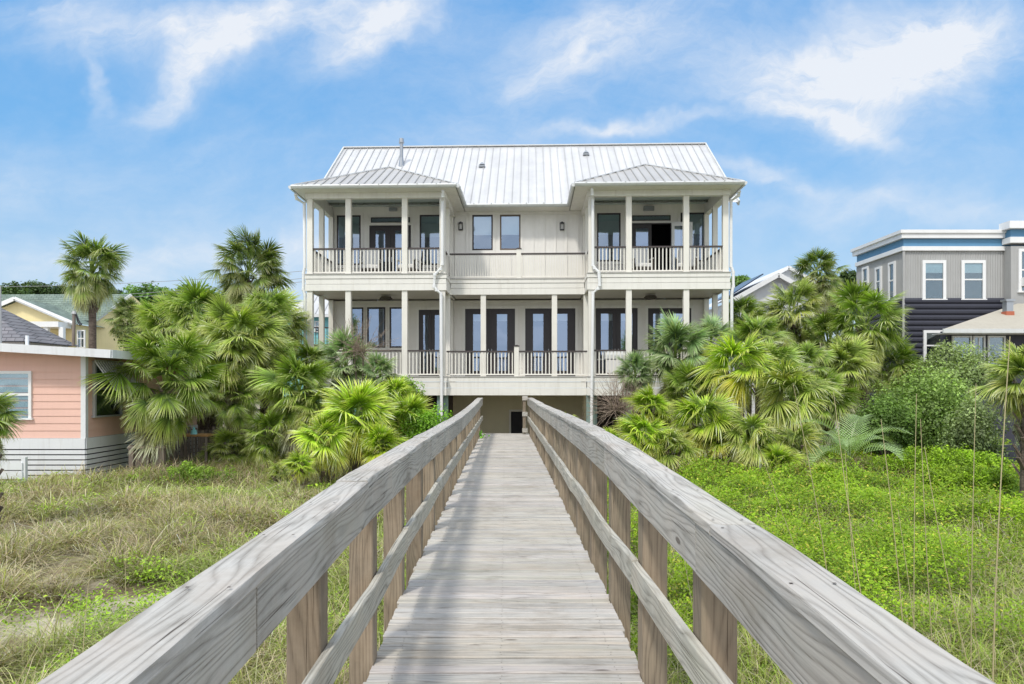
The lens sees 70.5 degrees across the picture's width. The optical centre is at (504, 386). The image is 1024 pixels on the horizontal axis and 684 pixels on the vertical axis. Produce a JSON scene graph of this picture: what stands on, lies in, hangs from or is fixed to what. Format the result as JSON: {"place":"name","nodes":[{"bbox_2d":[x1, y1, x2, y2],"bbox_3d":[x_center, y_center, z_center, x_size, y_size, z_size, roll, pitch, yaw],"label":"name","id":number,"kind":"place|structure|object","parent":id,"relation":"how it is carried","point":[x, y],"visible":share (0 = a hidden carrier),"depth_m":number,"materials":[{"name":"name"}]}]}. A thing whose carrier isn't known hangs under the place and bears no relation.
{"place":"outdoors","nodes":[
{"label":"outdoors","id":0,"kind":"place"},
{"bbox_2d":[2,308,81,346],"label":"shingle roof house","id":1,"kind":"structure","parent":0,"point":[16,329],"depth_m":28.28,"materials":[{"name":"white"}]},
{"bbox_2d":[1,294,159,350],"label":"yellow house","id":2,"kind":"structure","parent":0,"point":[51,313],"depth_m":45.40,"materials":[{"name":"paint"}]},
{"bbox_2d":[272,295,355,411],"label":"house","id":3,"kind":"structure","parent":0,"point":[316,316],"depth_m":42.39,"materials":[{"name":"white wood"}]},
{"bbox_2d":[0,400,1022,683],"bbox_3d":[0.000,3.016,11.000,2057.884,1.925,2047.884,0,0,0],"label":"ground","id":4,"kind":"structure","parent":0,"point":[38,612],"depth_m":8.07,"materials":[{"name":"plant"}]},
{"bbox_2d":[0,457,27,485],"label":"fence","id":5,"kind":"object","parent":4,"relation":"on","point":[22,466],"visible":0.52,"depth_m":15.98,"materials":[{"name":"white paint"}]},
{"bbox_2d":[0,390,28,519],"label":"palm tree","id":6,"kind":"object","parent":4,"relation":"on","point":[7,418],"visible":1,"depth_m":11.08,"materials":[{"name":"green plant"}]},
{"bbox_2d":[20,279,61,293],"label":"broadleaf tree","id":7,"kind":"object","parent":4,"relation":"on","point":[38,287],"visible":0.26,"depth_m":83.36,"materials":[{"name":"green plant"}]},
{"bbox_2d":[55,232,130,348],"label":"palm tree","id":8,"kind":"object","parent":4,"relation":"on","point":[86,292],"visible":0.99,"depth_m":31.67,"materials":[{"name":"green plant"}]},
{"bbox_2d":[0,335,197,480],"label":"pink cottage","id":9,"kind":"structure","parent":4,"relation":"on","point":[69,420],"depth_m":17.99,"materials":[{"name":"wood"}]},
{"bbox_2d":[0,371,33,419],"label":"window","id":10,"kind":"structure","parent":9,"relation":"in","point":[3,374],"depth_m":17.99,"materials":[{"name":"glass"}]},
{"bbox_2d":[91,361,124,417],"bbox_3d":[-10.373,0.059,18.973,0.110,1.431,1.421,0,0,0],"label":"window","id":11,"kind":"structure","parent":9,"relation":"in","point":[100,408],"depth_m":18.73,"materials":[{"name":"black glass"}]},
{"bbox_2d":[99,295,140,350],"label":"palm tree","id":12,"kind":"object","parent":4,"relation":"on","point":[125,312],"visible":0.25,"depth_m":35.64,"materials":[{"name":"green plant"}]},
{"bbox_2d":[121,280,163,306],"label":"broadleaf tree","id":13,"kind":"object","parent":4,"relation":"on","point":[146,289],"visible":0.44,"depth_m":69.21,"materials":[{"name":"green plant"}]},
{"bbox_2d":[127,445,165,472],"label":"timber gate","id":14,"kind":"structure","parent":4,"relation":"on","point":[139,460],"depth_m":18.57,"materials":[{"name":"wood"}]},
{"bbox_2d":[110,301,187,351],"bbox_3d":[-13.977,-0.662,30.040,3.939,6.171,3.875,0,0,35],"label":"green bush","id":15,"kind":"object","parent":4,"relation":"on","point":[129,330],"visible":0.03,"depth_m":29.29,"materials":[{"name":"green plant"}]},
{"bbox_2d":[77,327,229,466],"bbox_3d":[-9.042,0.421,19.089,3.427,3.985,3.084,0,0,0],"label":"palm tree","id":16,"kind":"object","parent":4,"relation":"on","point":[160,416],"visible":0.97,"depth_m":18.54,"materials":[{"name":"green plant"}]},
{"bbox_2d":[131,291,191,352],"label":"palm tree","id":17,"kind":"object","parent":4,"relation":"on","point":[149,314],"visible":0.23,"depth_m":26.60,"materials":[{"name":"green plant"}]},
{"bbox_2d":[154,276,238,451],"bbox_3d":[-10.576,-0.674,24.848,2.928,6.192,2.990,0,0,0],"label":"palm tree","id":18,"kind":"object","parent":4,"relation":"on","point":[175,304],"visible":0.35,"depth_m":24.57,"materials":[{"name":"green plant"}]},
{"bbox_2d":[163,460,237,484],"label":"green bush","id":19,"kind":"object","parent":4,"relation":"on","point":[190,470],"visible":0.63,"depth_m":16.48,"materials":[{"name":"green plant"}]},
{"bbox_2d":[0,460,405,683],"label":"green sprouts","id":20,"kind":"object","parent":4,"relation":"on","point":[83,604],"visible":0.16,"depth_m":7.71,"materials":[{"name":"green plant"}]},
{"bbox_2d":[177,315,235,449],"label":"palm tree","id":21,"kind":"object","parent":4,"relation":"on","point":[204,427],"visible":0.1,"depth_m":23.35,"materials":[{"name":"green plant"}]},
{"bbox_2d":[166,426,267,464],"bbox_3d":[-8.607,1.858,21.534,3.135,1.383,0.092,0,0,0],"label":"slat fence","id":22,"kind":"object","parent":4,"relation":"on","point":[190,446],"visible":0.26,"depth_m":21.49,"materials":[{"name":"wood"}]},
{"bbox_2d":[195,427,252,466],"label":"palmetto","id":23,"kind":"object","parent":4,"relation":"on","point":[222,435],"visible":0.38,"depth_m":20.21,"materials":[{"name":"green plant"}]},
{"bbox_2d":[186,364,264,452],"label":"palm tree","id":24,"kind":"object","parent":4,"relation":"on","point":[233,415],"visible":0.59,"depth_m":21.42,"materials":[{"name":"green plant"}]},
{"bbox_2d":[192,292,292,419],"bbox_3d":[-7.936,-0.200,21.934,3.031,5.383,3.344,0,0,0],"label":"palm tree","id":25,"kind":"object","parent":4,"relation":"on","point":[257,342],"visible":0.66,"depth_m":21.60,"materials":[{"name":"green plant"}]},
{"bbox_2d":[198,223,295,349],"bbox_3d":[-10.389,-2.020,29.109,3.637,8.990,3.500,0,0,0],"label":"palm tree","id":26,"kind":"object","parent":4,"relation":"on","point":[267,263],"visible":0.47,"depth_m":28.67,"materials":[{"name":"green plant"}]},
{"bbox_2d":[224,286,295,418],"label":"palm tree","id":27,"kind":"object","parent":4,"relation":"on","point":[282,299],"visible":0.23,"depth_m":24.32,"materials":[{"name":"green plant"}]},
{"bbox_2d":[235,406,292,468],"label":"palmetto","id":28,"kind":"object","parent":4,"relation":"on","point":[261,447],"visible":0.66,"depth_m":19.77,"materials":[{"name":"green plant"}]},
{"bbox_2d":[232,287,312,443],"bbox_3d":[-8.146,-0.627,25.910,2.944,5.991,2.847,0,0,43],"label":"palm tree","id":29,"kind":"object","parent":4,"relation":"on","point":[297,327],"visible":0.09,"depth_m":25.86,"materials":[{"name":"green plant"}]},
{"bbox_2d":[244,334,300,443],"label":"palm tree","id":30,"kind":"object","parent":4,"relation":"on","point":[287,353],"visible":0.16,"depth_m":23.36,"materials":[{"name":"green plant"}]},
{"bbox_2d":[260,460,291,487],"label":"palmetto","id":31,"kind":"object","parent":4,"relation":"on","point":[274,472],"visible":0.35,"depth_m":15.87,"materials":[{"name":"green plant"}]},
{"bbox_2d":[246,345,336,458],"bbox_3d":[-5.781,0.642,20.020,2.620,3.663,2.692,0,0,0],"label":"palm tree","id":32,"kind":"object","parent":4,"relation":"on","point":[311,375],"visible":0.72,"depth_m":19.67,"materials":[{"name":"green plant"}]},
{"bbox_2d":[276,449,318,490],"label":"palmetto","id":33,"kind":"object","parent":4,"relation":"on","point":[300,474],"visible":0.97,"depth_m":15.48,"materials":[{"name":"green plant"}]},
{"bbox_2d":[289,337,331,452],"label":"palm tree","id":34,"kind":"object","parent":4,"relation":"on","point":[306,352],"visible":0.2,"depth_m":24.23,"materials":[{"name":"green plant"}]},
{"bbox_2d":[289,386,335,446],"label":"palmetto","id":35,"kind":"object","parent":4,"relation":"on","point":[309,410],"visible":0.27,"depth_m":19.18,"materials":[{"name":"green plant"}]},
{"bbox_2d":[287,411,354,483],"bbox_3d":[-4.105,1.487,16.390,1.558,2.019,1.656,0,0,0],"label":"palmetto","id":36,"kind":"object","parent":4,"relation":"on","point":[325,456],"visible":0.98,"depth_m":16.12,"materials":[{"name":"green plant"}]},
{"bbox_2d":[314,325,374,410],"bbox_3d":[-5.130,0.181,23.125,2.054,4.440,2.200,0,0,0],"label":"palmetto","id":37,"kind":"object","parent":4,"relation":"on","point":[345,371],"visible":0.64,"depth_m":22.89,"materials":[{"name":"green plant"}]},
{"bbox_2d":[310,375,401,477],"bbox_3d":[-3.434,1.132,16.823,2.106,2.892,2.391,0,0,0],"label":"palmetto","id":38,"kind":"object","parent":4,"relation":"on","point":[366,398],"visible":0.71,"depth_m":16.66,"materials":[{"name":"green plant"}]},
{"bbox_2d":[324,313,395,424],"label":"palm tree","id":39,"kind":"object","parent":4,"relation":"on","point":[357,347],"visible":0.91,"depth_m":22.42,"materials":[{"name":"green plant"}]},
{"bbox_2d":[358,350,399,449],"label":"palmetto","id":40,"kind":"object","parent":4,"relation":"on","point":[383,366],"visible":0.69,"depth_m":22.37,"materials":[{"name":"green plant"}]},
{"bbox_2d":[356,420,408,464],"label":"palmetto","id":41,"kind":"object","parent":4,"relation":"on","point":[376,446],"visible":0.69,"depth_m":16.24,"materials":[{"name":"green plant"}]},
{"bbox_2d":[378,376,417,445],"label":"palmetto","id":42,"kind":"object","parent":4,"relation":"on","point":[395,384],"visible":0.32,"depth_m":18.47,"materials":[{"name":"green plant"}]},
{"bbox_2d":[384,389,434,440],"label":"palmetto","id":43,"kind":"object","parent":4,"relation":"on","point":[412,403],"visible":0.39,"depth_m":17.79,"materials":[{"name":"green plant"}]},
{"bbox_2d":[390,402,452,442],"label":"green bush","id":44,"kind":"object","parent":4,"relation":"on","point":[420,427],"visible":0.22,"depth_m":17.39,"materials":[{"name":"green plant"}]},
{"bbox_2d":[21,447,960,490],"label":"undergrowth","id":45,"kind":"object","parent":4,"relation":"on","point":[248,473],"visible":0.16,"depth_m":16.91,"materials":[{"name":"green plant"}]},
{"bbox_2d":[37,398,995,683],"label":"boardwalk","id":46,"kind":"structure","parent":4,"relation":"on","point":[503,542],"depth_m":3.81,"materials":[{"name":"wood"}]},
{"bbox_2d":[288,138,747,443],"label":"beach house","id":47,"kind":"structure","parent":4,"relation":"on","point":[528,281],"depth_m":28.83,"materials":[{"name":"beige paint"}]},
{"bbox_2d":[334,213,362,267],"bbox_3d":[-6.295,-5.902,29.234,1.227,2.226,0.100,0,0,2],"label":"window","id":48,"kind":"structure","parent":47,"relation":"in","point":[339,218],"depth_m":29.22,"materials":[{"name":"grey glass"}]},
{"bbox_2d":[365,305,387,349],"bbox_3d":[-5.179,-2.381,29.196,0.998,1.861,0.100,0,0,2],"label":"window","id":49,"kind":"structure","parent":47,"relation":"in","point":[385,307],"depth_m":29.16,"materials":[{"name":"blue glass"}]},
{"bbox_2d":[367,222,413,270],"bbox_3d":[-4.620,-5.340,29.177,1.900,2.539,0.100,0,0,2],"label":"french door","id":50,"kind":"structure","parent":47,"relation":"in","point":[389,228],"depth_m":29.16,"materials":[{"name":"brown glass"}]},
{"bbox_2d":[387,305,409,349],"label":"window","id":51,"kind":"structure","parent":47,"relation":"in","point":[390,307],"depth_m":29.14,"materials":[{"name":"wood"}]},
{"bbox_2d":[416,307,438,375],"bbox_3d":[-2.955,-1.789,29.120,1.232,2.839,0.100,0,0,2],"label":"french door","id":52,"kind":"structure","parent":47,"relation":"in","point":[431,312],"depth_m":29.11,"materials":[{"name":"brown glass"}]},
{"bbox_2d":[417,212,438,267],"bbox_3d":[-2.944,-5.889,29.119,1.216,2.238,0.100,0,0,2],"label":"window","id":53,"kind":"structure","parent":47,"relation":"in","point":[427,222],"depth_m":29.13,"materials":[{"name":"grey metal"}]},
{"bbox_2d":[470,215,494,252],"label":"window","id":54,"kind":"structure","parent":47,"relation":"in","point":[479,224],"depth_m":29.04,"materials":[{"name":"blue metal"}]},
{"bbox_2d":[462,306,517,375],"bbox_3d":[-0.597,-1.805,29.062,2.215,2.870,0.145,0,0,2],"label":"french door","id":55,"kind":"structure","parent":47,"relation":"in","point":[470,314],"depth_m":29.02,"materials":[{"name":"wood"}]},
{"bbox_2d":[497,215,523,252],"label":"window","id":56,"kind":"structure","parent":47,"relation":"in","point":[506,224],"depth_m":29.00,"materials":[{"name":"blue glass"}]},
{"bbox_2d":[509,410,522,432],"bbox_3d":[0.531,1.745,30.217,0.722,1.609,0.130,0,0,2],"label":"ground floor door","id":57,"kind":"structure","parent":47,"relation":"in","point":[515,416],"depth_m":30.24,"materials":[{"name":"black paint"}]},
{"bbox_2d":[522,306,577,375],"bbox_3d":[1.806,-1.808,28.980,2.214,2.875,0.145,0,0,2],"label":"french door","id":58,"kind":"structure","parent":47,"relation":"in","point":[530,314],"depth_m":28.95,"materials":[{"name":"wood"}]},
{"bbox_2d":[594,210,622,264],"bbox_3d":[4.135,-5.945,28.879,1.192,2.152,0.100,0,0,2],"label":"window","id":59,"kind":"structure","parent":47,"relation":"in","point":[605,222],"depth_m":28.87,"materials":[{"name":"grey metal"}]},
{"bbox_2d":[594,305,639,375],"bbox_3d":[4.444,-1.808,28.891,1.875,2.876,0.145,0,0,2],"label":"french door","id":60,"kind":"structure","parent":47,"relation":"in","point":[614,313],"depth_m":28.85,"materials":[{"name":"wood"}]},
{"bbox_2d":[632,222,692,271],"bbox_3d":[6.204,-5.290,28.698,2.352,2.440,0.320,0,0,2],"label":"french door","id":61,"kind":"structure","parent":47,"relation":"in","point":[634,225],"depth_m":28.79,"materials":[{"name":"black glass"}]},
{"bbox_2d":[645,305,693,375],"bbox_3d":[6.533,-1.804,28.819,1.916,2.868,0.145,0,0,2],"label":"french door","id":62,"kind":"structure","parent":47,"relation":"in","point":[652,312],"depth_m":28.80,"materials":[{"name":"wood"}]},
{"bbox_2d":[678,210,703,264],"bbox_3d":[7.449,-5.932,28.766,1.218,2.164,0.100,0,0,2],"label":"window","id":63,"kind":"structure","parent":47,"relation":"in","point":[695,216],"depth_m":28.77,"materials":[{"name":"grey metal"}]},
{"bbox_2d":[582,370,651,433],"bbox_3d":[3.633,0.939,22.051,2.418,2.945,2.468,0,0,-18],"label":"bare shrub","id":64,"kind":"object","parent":4,"relation":"on","point":[620,407],"visible":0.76,"depth_m":21.97,"materials":[{"name":"brown plant"}]},
{"bbox_2d":[613,347,655,444],"bbox_3d":[4.121,0.512,23.084,1.547,3.564,1.615,0,0,0],"label":"palmetto","id":65,"kind":"object","parent":4,"relation":"on","point":[636,362],"visible":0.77,"depth_m":22.94,"materials":[{"name":"green plant"}]},
{"bbox_2d":[612,405,674,458],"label":"palmetto","id":66,"kind":"object","parent":4,"relation":"on","point":[638,423],"visible":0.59,"depth_m":17.78,"materials":[{"name":"green plant"}]},
{"bbox_2d":[619,382,674,438],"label":"palmetto","id":67,"kind":"object","parent":4,"relation":"on","point":[641,399],"visible":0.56,"depth_m":19.56,"materials":[{"name":"green plant"}]},
{"bbox_2d":[651,425,704,471],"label":"palmetto","id":68,"kind":"object","parent":4,"relation":"on","point":[686,452],"visible":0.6,"depth_m":17.39,"materials":[{"name":"green plant"}]},
{"bbox_2d":[642,306,716,447],"bbox_3d":[5.688,-0.216,23.977,2.557,5.091,2.628,0,0,0],"label":"palmetto","id":69,"kind":"object","parent":4,"relation":"on","point":[671,328],"visible":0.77,"depth_m":23.65,"materials":[{"name":"green plant"}]},
{"bbox_2d":[660,357,714,427],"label":"palmetto","id":70,"kind":"object","parent":4,"relation":"on","point":[676,386],"visible":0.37,"depth_m":21.32,"materials":[{"name":"green plant"}]},
{"bbox_2d":[666,384,741,460],"bbox_3d":[5.061,1.140,18.369,2.060,2.565,2.250,0,0,12],"label":"palmetto","id":71,"kind":"object","parent":4,"relation":"on","point":[689,411],"visible":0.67,"depth_m":18.18,"materials":[{"name":"green plant"}]},
{"bbox_2d":[693,310,735,372],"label":"palmetto","id":72,"kind":"object","parent":4,"relation":"on","point":[712,322],"visible":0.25,"depth_m":25.28,"materials":[{"name":"green plant"}]},
{"bbox_2d":[697,411,749,467],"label":"palmetto","id":73,"kind":"object","parent":4,"relation":"on","point":[716,443],"visible":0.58,"depth_m":17.82,"materials":[{"name":"green plant"}]},
{"bbox_2d":[688,327,783,455],"bbox_3d":[6.583,0.265,20.464,2.748,3.933,2.882,0,0,0],"label":"palm tree","id":74,"kind":"object","parent":4,"relation":"on","point":[735,384],"visible":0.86,"depth_m":20.07,"materials":[{"name":"green plant"}]},
{"bbox_2d":[719,293,767,415],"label":"palm tree","id":75,"kind":"object","parent":4,"relation":"on","point":[744,304],"visible":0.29,"depth_m":27.75,"materials":[{"name":"green plant"}]},
{"bbox_2d":[719,409,789,470],"bbox_3d":[6.066,1.534,17.659,1.597,2.144,1.709,0,0,42],"label":"palmetto","id":76,"kind":"object","parent":4,"relation":"on","point":[749,452],"visible":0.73,"depth_m":17.33,"materials":[{"name":"green plant"}]},
{"bbox_2d":[715,309,793,435],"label":"palm tree","id":77,"kind":"object","parent":4,"relation":"on","point":[749,325],"visible":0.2,"depth_m":23.87,"materials":[{"name":"green plant"}]},
{"bbox_2d":[737,336,815,439],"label":"palm tree","id":78,"kind":"object","parent":4,"relation":"on","point":[785,353],"visible":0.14,"depth_m":22.30,"materials":[{"name":"green plant"}]},
{"bbox_2d":[760,441,804,476],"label":"palmetto","id":79,"kind":"object","parent":4,"relation":"on","point":[776,452],"visible":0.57,"depth_m":17.03,"materials":[{"name":"green plant"}]},
{"bbox_2d":[757,276,826,395],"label":"palm tree","id":80,"kind":"object","parent":4,"relation":"on","point":[792,319],"visible":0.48,"depth_m":27.55,"materials":[{"name":"green plant"}]},
{"bbox_2d":[750,358,843,462],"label":"palm tree","id":81,"kind":"object","parent":4,"relation":"on","point":[783,411],"visible":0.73,"depth_m":18.90,"materials":[{"name":"green plant"}]},
{"bbox_2d":[770,421,832,469],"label":"palmetto","id":82,"kind":"object","parent":4,"relation":"on","point":[799,447],"visible":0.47,"depth_m":17.52,"materials":[{"name":"green plant"}]},
{"bbox_2d":[780,339,844,394],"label":"palm tree","id":83,"kind":"object","parent":4,"relation":"on","point":[818,355],"visible":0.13,"depth_m":23.18,"materials":[{"name":"green plant"}]},
{"bbox_2d":[607,435,1023,674],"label":"leafy ground cover","id":84,"kind":"object","parent":4,"relation":"on","point":[827,484],"visible":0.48,"depth_m":9.96,"materials":[{"name":"green plant"}]},
{"bbox_2d":[789,247,850,347],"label":"palm tree","id":85,"kind":"object","parent":4,"relation":"on","point":[827,264],"visible":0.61,"depth_m":33.63,"materials":[{"name":"green plant"}]},
{"bbox_2d":[785,364,866,451],"bbox_3d":[9.607,0.828,21.848,2.346,3.100,2.128,0,0,-32],"label":"palmetto","id":86,"kind":"object","parent":4,"relation":"on","point":[829,413],"visible":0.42,"depth_m":21.58,"materials":[{"name":"green plant"}]},
{"bbox_2d":[798,310,859,443],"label":"palm tree","id":87,"kind":"object","parent":4,"relation":"on","point":[819,322],"visible":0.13,"depth_m":26.14,"materials":[{"name":"green plant"}]},
{"bbox_2d":[807,334,883,442],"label":"palm tree","id":88,"kind":"object","parent":4,"relation":"on","point":[859,372],"visible":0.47,"depth_m":23.59,"materials":[{"name":"green plant"}]},
{"bbox_2d":[790,413,919,466],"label":"feather palm","id":89,"kind":"object","parent":4,"relation":"on","point":[847,445],"visible":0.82,"depth_m":17.67,"materials":[{"name":"green plant"}]},
{"bbox_2d":[825,278,913,433],"bbox_3d":[12.494,-0.719,25.122,3.033,5.926,3.456,0,0,0],"label":"palm tree","id":90,"kind":"object","parent":4,"relation":"on","point":[865,296],"visible":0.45,"depth_m":24.60,"materials":[{"name":"green plant"}]},
{"bbox_2d":[840,386,924,458],"bbox_3d":[10.934,1.159,21.001,2.037,2.358,2.016,0,0,-32],"label":"round shrub","id":91,"kind":"object","parent":4,"relation":"on","point":[888,418],"visible":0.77,"depth_m":20.70,"materials":[{"name":"green plant"}]},
{"bbox_2d":[869,331,926,398],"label":"palm tree","id":92,"kind":"object","parent":4,"relation":"on","point":[900,354],"visible":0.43,"depth_m":25.10,"materials":[{"name":"green plant"}]},
{"bbox_2d":[860,357,999,453],"bbox_3d":[12.690,0.747,21.953,4.041,3.304,3.693,0,0,0],"label":"round shrub","id":93,"kind":"object","parent":4,"relation":"on","point":[936,404],"visible":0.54,"depth_m":21.32,"materials":[{"name":"green plant"}]},
{"bbox_2d":[850,230,1023,432],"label":"corrugated house","id":94,"kind":"structure","parent":4,"relation":"on","point":[942,279],"depth_m":31.96,"materials":[{"name":"metal"}]},
{"bbox_2d":[923,330,941,361],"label":"window","id":95,"kind":"structure","parent":94,"relation":"in","point":[929,340],"depth_m":31.86,"materials":[{"name":"white paint"}]},
{"bbox_2d":[922,260,947,299],"bbox_3d":[18.902,-4.694,31.930,1.117,1.778,0.110,0,0,0],"label":"window","id":96,"kind":"structure","parent":94,"relation":"in","point":[933,271],"depth_m":31.95,"materials":[{"name":"white paint"}]},
{"bbox_2d":[961,260,986,299],"bbox_3d":[20.634,-4.694,31.930,1.139,1.778,0.110,0,0,0],"label":"window","id":97,"kind":"structure","parent":94,"relation":"in","point":[973,272],"depth_m":31.95,"materials":[{"name":"white paint"}]},
{"bbox_2d":[863,442,1015,477],"bbox_3d":[10.392,1.854,17.496,3.531,1.043,1.662,0,0,0],"label":"green bush","id":98,"kind":"object","parent":4,"relation":"on","point":[944,458],"visible":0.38,"depth_m":17.28,"materials":[{"name":"green plant"}]},
{"bbox_2d":[896,337,1005,403],"bbox_3d":[15.188,0.267,24.566,2.988,3.954,3.125,0,0,-27],"label":"round shrub","id":99,"kind":"object","parent":4,"relation":"on","point":[968,362],"visible":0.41,"depth_m":24.15,"materials":[{"name":"green plant"}]},
{"bbox_2d":[917,462,1019,494],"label":"green bush","id":100,"kind":"object","parent":4,"relation":"on","point":[990,475],"visible":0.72,"depth_m":14.25,"materials":[{"name":"green plant"}]},
{"bbox_2d":[935,394,1014,462],"bbox_3d":[12.185,1.269,18.833,1.846,2.168,1.720,0,0,0],"label":"round shrub","id":101,"kind":"object","parent":4,"relation":"on","point":[964,423],"visible":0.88,"depth_m":18.48,"materials":[{"name":"green plant"}]},
{"bbox_2d":[932,299,1023,444],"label":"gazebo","id":102,"kind":"structure","parent":4,"relation":"on","point":[1003,324],"depth_m":27.00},
{"bbox_2d":[987,336,1005,367],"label":"window","id":103,"kind":"structure","parent":102,"relation":"in","point":[991,340],"depth_m":26.98,"materials":[{"name":"glass"}]},
{"bbox_2d":[966,341,1023,497],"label":"palm tree","id":104,"kind":"object","parent":4,"relation":"on","point":[1015,404],"visible":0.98,"depth_m":13.02,"materials":[{"name":"green plant"}]},
{"bbox_2d":[992,336,1009,681],"bbox_3d":[2.494,1.005,3.545,0.204,2.499,0.116,0,0,31],"label":"grass stalk","id":105,"kind":"object","parent":4,"relation":"on","point":[998,525],"depth_m":3.56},
{"bbox_2d":[999,221,1023,304],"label":"grey edge house","id":106,"kind":"structure","parent":4,"relation":"on","point":[1014,270],"depth_m":31.50,"materials":[{"name":"white paint"}]},
{"bbox_2d":[0,0,1023,374],"label":"sky","id":107,"kind":"structure","parent":0,"point":[160,128],"materials":[{"name":"blue"}]},
{"bbox_2d":[705,266,814,424],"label":"white gable house","id":108,"kind":"structure","parent":0,"point":[760,288],"depth_m":41.00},
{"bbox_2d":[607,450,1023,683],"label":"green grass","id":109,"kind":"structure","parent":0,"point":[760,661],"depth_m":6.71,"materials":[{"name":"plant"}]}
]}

